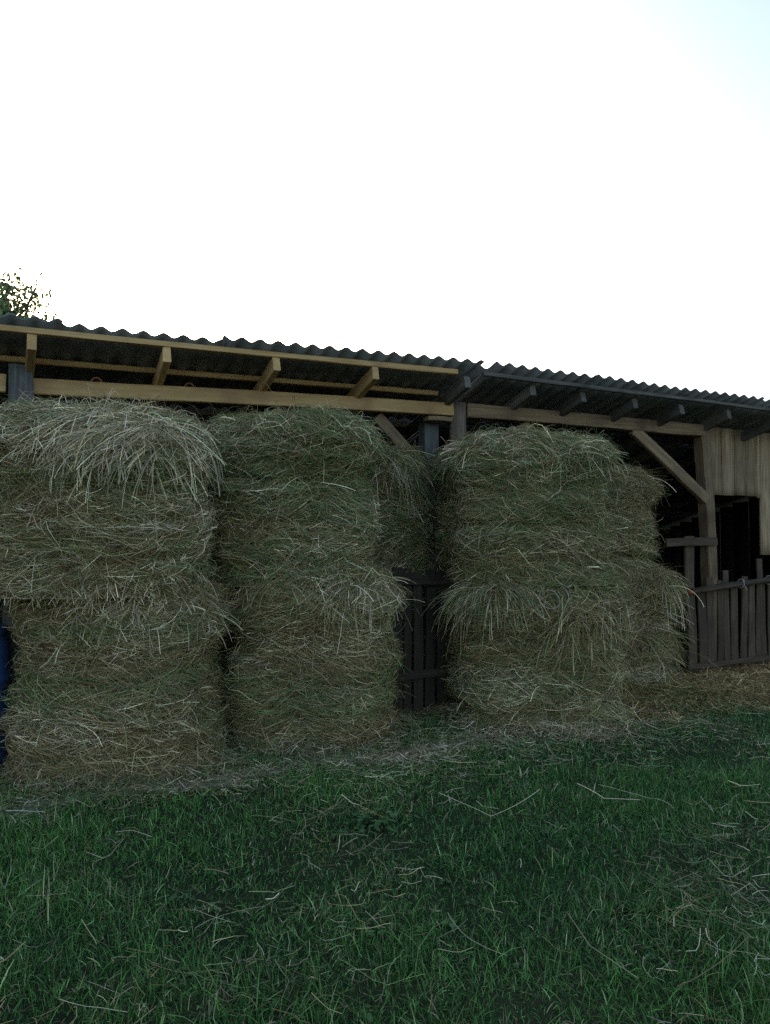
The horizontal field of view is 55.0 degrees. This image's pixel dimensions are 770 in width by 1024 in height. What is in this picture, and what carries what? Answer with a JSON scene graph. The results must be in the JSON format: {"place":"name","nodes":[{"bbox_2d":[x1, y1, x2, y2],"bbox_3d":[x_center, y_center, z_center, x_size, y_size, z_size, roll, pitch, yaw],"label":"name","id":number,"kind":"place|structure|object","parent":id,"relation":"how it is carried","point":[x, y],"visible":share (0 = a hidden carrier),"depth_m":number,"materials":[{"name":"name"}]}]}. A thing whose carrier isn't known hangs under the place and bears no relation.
{"place":"outdoors","nodes":[
{"label":"outdoors","id":0,"kind":"place"},
{"bbox_2d":[0,623,769,1023],"bbox_3d":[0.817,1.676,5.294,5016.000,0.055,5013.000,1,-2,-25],"label":"ground","id":1,"kind":"structure","parent":0,"point":[516,1005],"depth_m":3.17,"materials":[{"name":"green plant"}]},
{"bbox_2d":[0,624,11,768],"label":"plastic barrel","id":2,"kind":"object","parent":1,"relation":"on","point":[5,674],"visible":0.69,"depth_m":4.75,"materials":[{"name":"blue plastic"}]},
{"bbox_2d":[0,267,56,320],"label":"fruit tree","id":3,"kind":"object","parent":1,"relation":"on","point":[6,306],"visible":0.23,"depth_m":10.35,"materials":[{"name":"green plant"}]},
{"bbox_2d":[0,566,241,791],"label":"hay bale","id":4,"kind":"object","parent":1,"relation":"on","point":[96,688],"visible":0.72,"depth_m":4.46},
{"bbox_2d":[0,382,246,614],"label":"hay bale","id":5,"kind":"object","parent":4,"relation":"on","point":[105,500],"visible":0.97,"depth_m":4.40},
{"bbox_2d":[0,734,486,816],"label":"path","id":6,"kind":"structure","parent":1,"relation":"on","point":[179,789],"depth_m":4.51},
{"bbox_2d":[218,559,422,753],"bbox_3d":[-0.555,1.032,5.702,1.688,1.486,1.800,1,-2,-25],"label":"hay bale","id":7,"kind":"object","parent":1,"relation":"on","point":[299,665],"visible":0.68,"depth_m":5.17},
{"bbox_2d":[198,382,390,600],"bbox_3d":[-0.734,-0.122,5.743,1.564,1.538,1.636,0,-2,0],"label":"hay bale","id":8,"kind":"object","parent":7,"relation":"on","point":[298,496],"visible":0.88,"depth_m":5.19},
{"bbox_2d":[0,313,769,753],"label":"hay barn","id":9,"kind":"structure","parent":1,"relation":"on","point":[708,451],"depth_m":6.66,"materials":[{"name":"brown wood"}]},
{"bbox_2d":[89,377,101,381],"bbox_3d":[-2.152,-0.963,5.462,0.084,0.042,0.160,1,-2,-37],"label":"clay tile","id":10,"kind":"object","parent":9,"relation":"on","point":[96,379],"visible":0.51,"depth_m":5.41,"materials":[{"name":"brown ceramic"}]},
{"bbox_2d":[184,382,194,386],"bbox_3d":[-1.508,-0.970,5.748,0.084,0.042,0.160,0,-2,-5],"label":"clay tile","id":11,"kind":"object","parent":9,"relation":"on","point":[188,384],"visible":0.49,"depth_m":5.67,"materials":[{"name":"brown ceramic"}]},
{"bbox_2d":[0,683,769,1023],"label":"loose straw","id":12,"kind":"object","parent":1,"relation":"on","point":[260,773],"visible":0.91,"depth_m":4.08,"materials":[{"name":"plant"}]},
{"bbox_2d":[0,648,769,799],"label":"hay litter","id":13,"kind":"object","parent":1,"relation":"on","point":[707,685],"visible":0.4,"depth_m":5.97,"materials":[{"name":"beige plant"}]},
{"bbox_2d":[1,704,768,1023],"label":"weeds","id":14,"kind":"object","parent":1,"relation":"on","point":[362,819],"visible":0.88,"depth_m":3.30,"materials":[{"name":"green plant"}]},
{"bbox_2d":[389,585,425,702],"bbox_3d":[-0.284,1.098,6.991,1.567,1.417,1.656,1,-2,-25],"label":"fence","id":15,"kind":"object","parent":1,"relation":"on","point":[423,598],"depth_m":6.56,"materials":[{"name":"grey wood"}]},
{"bbox_2d":[367,431,447,589],"bbox_3d":[-0.207,-0.006,6.838,1.731,1.464,1.958,0,-2,-9],"label":"hay bale","id":16,"kind":"object","parent":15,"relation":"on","point":[401,491],"visible":0.35,"depth_m":6.37},
{"bbox_2d":[376,567,455,715],"bbox_3d":[0.242,1.097,6.155,0.826,1.282,0.076,1,-2,-25],"label":"picket fence","id":17,"kind":"object","parent":1,"relation":"on","point":[430,672],"visible":0.62,"depth_m":6.19,"materials":[{"name":"grey wood"}]},
{"bbox_2d":[420,575,650,737],"bbox_3d":[1.198,1.076,6.178,1.883,1.420,1.912,1,-2,-25],"label":"hay bale","id":18,"kind":"object","parent":1,"relation":"on","point":[517,653],"visible":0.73,"depth_m":5.66},
{"bbox_2d":[427,419,634,598],"bbox_3d":[1.156,0.003,6.285,1.631,1.472,1.724,0,-2,-5],"label":"hay bale","id":19,"kind":"object","parent":18,"relation":"on","point":[524,506],"visible":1,"depth_m":5.72},
{"bbox_2d":[532,586,568,608],"bbox_3d":[1.254,0.641,5.606,0.276,0.174,0.121,0,-2,11],"label":"twine","id":20,"kind":"object","parent":18,"relation":"on","point":[557,595],"visible":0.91,"depth_m":5.59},
{"bbox_2d":[609,560,705,690],"bbox_3d":[2.278,1.139,7.929,1.882,1.424,2.039,1,-2,-25],"label":"hay bale","id":21,"kind":"object","parent":1,"relation":"on","point":[655,592],"visible":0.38,"depth_m":7.29},
{"bbox_2d":[598,461,672,573],"bbox_3d":[2.164,0.063,7.992,1.687,1.399,1.595,0,-2,-6],"label":"hay bale","id":22,"kind":"object","parent":21,"relation":"on","point":[630,521],"visible":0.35,"depth_m":7.44},
{"bbox_2d":[686,559,769,677],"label":"picket fence","id":23,"kind":"object","parent":1,"relation":"on","point":[727,648],"visible":0.92,"depth_m":7.97,"materials":[{"name":"grey wood"}]},
{"bbox_2d":[0,0,769,400],"label":"sky","id":24,"kind":"structure","parent":0,"point":[580,187],"materials":[{"name":"white"}]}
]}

